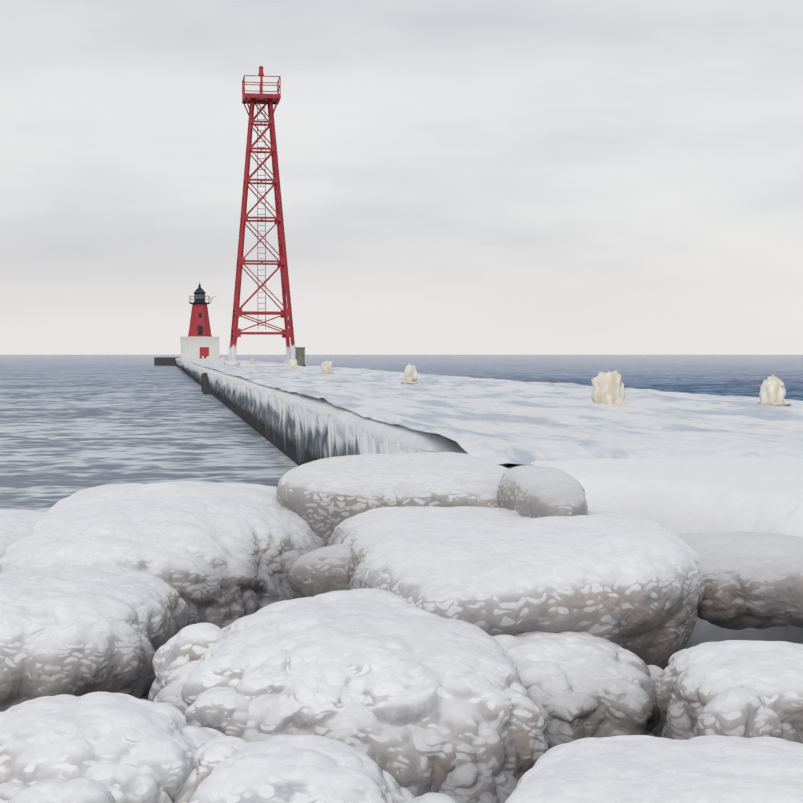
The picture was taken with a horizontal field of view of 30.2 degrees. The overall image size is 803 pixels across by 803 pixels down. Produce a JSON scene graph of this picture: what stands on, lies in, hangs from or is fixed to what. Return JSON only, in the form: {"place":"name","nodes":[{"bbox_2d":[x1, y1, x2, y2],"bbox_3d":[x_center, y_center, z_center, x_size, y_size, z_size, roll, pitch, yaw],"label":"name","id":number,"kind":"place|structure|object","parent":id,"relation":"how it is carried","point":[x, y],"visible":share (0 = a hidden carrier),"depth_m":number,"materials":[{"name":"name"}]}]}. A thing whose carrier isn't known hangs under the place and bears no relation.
{"place":"outdoors","nodes":[
{"label":"outdoors","id":0,"kind":"place"},
{"bbox_2d":[154,357,211,394],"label":"pier","id":1,"kind":"structure","parent":0,"point":[171,361],"depth_m":225.76,"materials":[{"name":"grey concrete"}]},
{"bbox_2d":[224,66,295,365],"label":"lattice tower","id":2,"kind":"structure","parent":0,"point":[270,101],"depth_m":79.65,"materials":[{"name":"red metal"}]},
{"bbox_2d":[0,355,802,511],"bbox_3d":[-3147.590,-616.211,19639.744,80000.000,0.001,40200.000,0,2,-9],"label":"lake water","id":3,"kind":"structure","parent":0,"point":[70,425],"depth_m":48.70,"materials":[{"name":"blue liquid"}]},
{"bbox_2d":[176,362,351,465],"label":"concrete pier","id":4,"kind":"structure","parent":3,"relation":"in","point":[248,417],"depth_m":27.85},
{"bbox_2d":[180,281,219,358],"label":"lighthouse","id":5,"kind":"object","parent":4,"relation":"on","point":[199,341],"visible":0.98,"depth_m":217.93,"materials":[{"name":"red concrete"}]},
{"bbox_2d":[289,359,297,368],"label":"ice-covered bollard","id":6,"kind":"object","parent":4,"relation":"on","point":[293,364],"visible":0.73,"depth_m":65.84,"materials":[{"name":"white ice"}]},
{"bbox_2d":[295,347,305,365],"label":"equipment cabinet","id":7,"kind":"object","parent":4,"relation":"on","point":[300,355],"visible":0.81,"depth_m":77.83,"materials":[{"name":"metal"}]},
{"bbox_2d":[175,358,467,465],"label":"icicles","id":8,"kind":"object","parent":4,"relation":"attached to","point":[339,431],"visible":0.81,"depth_m":17.56,"materials":[{"name":"white ice"}]},
{"bbox_2d":[320,361,334,373],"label":"ice-covered bollard","id":9,"kind":"object","parent":4,"relation":"on","point":[327,368],"visible":0.9,"depth_m":47.68,"materials":[{"name":"white ice"}]},
{"bbox_2d":[400,363,422,383],"bbox_3d":[0.197,-0.554,31.751,0.511,0.527,0.504,0,2,-14],"label":"ice-covered bollard","id":10,"kind":"object","parent":4,"relation":"on","point":[410,375],"visible":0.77,"depth_m":31.57,"materials":[{"name":"white ice"}]},
{"bbox_2d":[590,370,628,404],"bbox_3d":[2.474,-0.093,17.640,0.494,0.562,0.499,0,2,-13],"label":"ice-covered bollard","id":11,"kind":"object","parent":4,"relation":"on","point":[608,387],"visible":0.65,"depth_m":17.50,"materials":[{"name":"white ice"}]},
{"bbox_2d":[756,375,790,405],"bbox_3d":[4.474,-0.097,17.857,0.401,0.454,0.400,0,2,-9],"label":"bollard","id":12,"kind":"object","parent":4,"relation":"on","point":[772,390],"visible":0.75,"depth_m":17.73,"materials":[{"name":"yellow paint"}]},
{"bbox_2d":[0,0,802,354],"label":"sky","id":13,"kind":"structure","parent":0,"point":[458,177],"materials":[{"name":"white"}]},
{"bbox_2d":[141,458,802,729],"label":"shore ice","id":14,"kind":"structure","parent":0,"point":[706,495],"depth_m":7.79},
{"bbox_2d":[0,782,27,802],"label":"ice-covered rock","id":15,"kind":"object","parent":14,"relation":"on","point":[9,791],"visible":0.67,"depth_m":3.70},
{"bbox_2d":[0,509,53,557],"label":"snow-covered boulder","id":16,"kind":"object","parent":14,"relation":"on","point":[15,525],"visible":0.08,"depth_m":7.21,"materials":[{"name":"white snow"}]},
{"bbox_2d":[0,565,189,711],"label":"snow-covered boulder","id":17,"kind":"object","parent":14,"relation":"on","point":[71,629],"visible":0.67,"depth_m":5.29,"materials":[{"name":"white snow"}]},
{"bbox_2d":[0,692,225,802],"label":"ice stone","id":18,"kind":"object","parent":14,"relation":"on","point":[123,748],"visible":0.75,"depth_m":3.87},
{"bbox_2d":[8,778,114,802],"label":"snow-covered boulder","id":19,"kind":"object","parent":18,"relation":"on","point":[75,790],"visible":1,"depth_m":3.65,"materials":[{"name":"white snow"}]},
{"bbox_2d":[131,632,155,698],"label":"ice-covered rock","id":20,"kind":"object","parent":14,"relation":"on","point":[145,678],"visible":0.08,"depth_m":5.40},
{"bbox_2d":[0,481,326,628],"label":"snow-covered boulder","id":21,"kind":"object","parent":14,"relation":"on","point":[221,555],"visible":0.5,"depth_m":6.86,"materials":[{"name":"white snow"}]},
{"bbox_2d":[172,743,237,802],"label":"ice-covered rock","id":22,"kind":"object","parent":14,"relation":"on","point":[212,756],"visible":0.44,"depth_m":3.85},
{"bbox_2d":[192,736,246,768],"bbox_3d":[-0.485,1.186,4.000,0.379,0.578,0.271,-2,2,-41],"label":"ice-covered rock","id":23,"kind":"object","parent":14,"relation":"on","point":[235,742],"visible":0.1,"depth_m":3.96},
{"bbox_2d":[187,734,414,802],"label":"snow-covered boulder","id":24,"kind":"object","parent":14,"relation":"on","point":[286,768],"visible":0.94,"depth_m":3.70,"materials":[{"name":"white snow"}]},
{"bbox_2d":[153,588,548,802],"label":"snow-covered boulder","id":25,"kind":"object","parent":14,"relation":"on","point":[371,672],"visible":0.6,"depth_m":4.23,"materials":[{"name":"white snow"}]},
{"bbox_2d":[148,623,227,701],"bbox_3d":[-0.659,1.030,4.885,0.371,0.619,0.324,-1,2,-30],"label":"ice-covered rock","id":26,"kind":"object","parent":25,"relation":"attached to","point":[186,645],"visible":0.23,"depth_m":4.76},
{"bbox_2d":[184,687,249,737],"bbox_3d":[-0.527,1.045,4.315,0.339,0.431,0.317,0,2,-4],"label":"ice-covered rock","id":27,"kind":"object","parent":25,"relation":"attached to","point":[225,710],"visible":0.25,"depth_m":4.23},
{"bbox_2d":[405,724,456,792],"bbox_3d":[0.036,1.064,4.177,0.391,0.386,0.328,1,2,24],"label":"ice-covered rock","id":28,"kind":"object","parent":25,"relation":"attached to","point":[430,744],"visible":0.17,"depth_m":4.03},
{"bbox_2d":[276,452,508,543],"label":"stone slab","id":29,"kind":"structure","parent":14,"relation":"on","point":[324,497],"depth_m":7.71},
{"bbox_2d":[404,792,457,802],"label":"ice-covered rock","id":30,"kind":"object","parent":14,"relation":"on","point":[431,797],"visible":1,"depth_m":3.79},
{"bbox_2d":[327,506,704,668],"bbox_3d":[0.451,0.790,6.474,1.637,0.628,2.922,0,2,-1],"label":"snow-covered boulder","id":31,"kind":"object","parent":14,"relation":"on","point":[635,585],"depth_m":5.39,"materials":[{"name":"white snow"}]},
{"bbox_2d":[288,544,350,597],"bbox_3d":[-0.173,0.788,6.603,0.574,0.312,0.636,1,2,40],"label":"rock","id":32,"kind":"object","parent":31,"relation":"attached to","point":[315,572],"visible":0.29,"depth_m":6.41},
{"bbox_2d":[497,465,587,517],"bbox_3d":[0.680,0.509,7.227,0.398,0.351,1.593,0,2,-1],"label":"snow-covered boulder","id":33,"kind":"object","parent":31,"relation":"on","point":[533,491],"visible":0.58,"depth_m":6.75,"materials":[{"name":"white snow"}]},
{"bbox_2d":[492,631,661,748],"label":"ice stone lumps","id":34,"kind":"object","parent":14,"relation":"on","point":[611,679],"visible":0.31,"depth_m":4.70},
{"bbox_2d":[542,691,597,737],"bbox_3d":[0.523,1.036,4.639,0.209,0.270,0.231,1,2,37],"label":"ice-covered rock","id":35,"kind":"object","parent":34,"relation":"on","point":[573,708],"visible":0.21,"depth_m":4.55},
{"bbox_2d":[647,665,663,682],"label":"rock","id":36,"kind":"object","parent":34,"relation":"on","point":[656,672],"visible":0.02,"depth_m":5.03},
{"bbox_2d":[505,735,802,802],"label":"snow-covered rock","id":37,"kind":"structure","parent":14,"relation":"on","point":[653,769],"depth_m":3.48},
{"bbox_2d":[655,640,802,743],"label":"snow-covered boulder","id":38,"kind":"object","parent":14,"relation":"on","point":[691,682],"visible":0.48,"depth_m":4.28,"materials":[{"name":"white snow"}]},
{"bbox_2d":[696,687,801,743],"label":"ice-covered rock","id":39,"kind":"object","parent":38,"relation":"attached to","point":[742,712],"visible":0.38,"depth_m":4.04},
{"bbox_2d":[678,531,802,629],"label":"snow-covered boulder","id":40,"kind":"object","parent":14,"relation":"on","point":[753,580],"visible":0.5,"depth_m":5.70,"materials":[{"name":"white snow"}]},
{"bbox_2d":[177,358,802,464],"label":"snow-covered pier","id":41,"kind":"structure","parent":0,"point":[500,421],"depth_m":14.72,"materials":[{"name":"white snow"}]}
]}

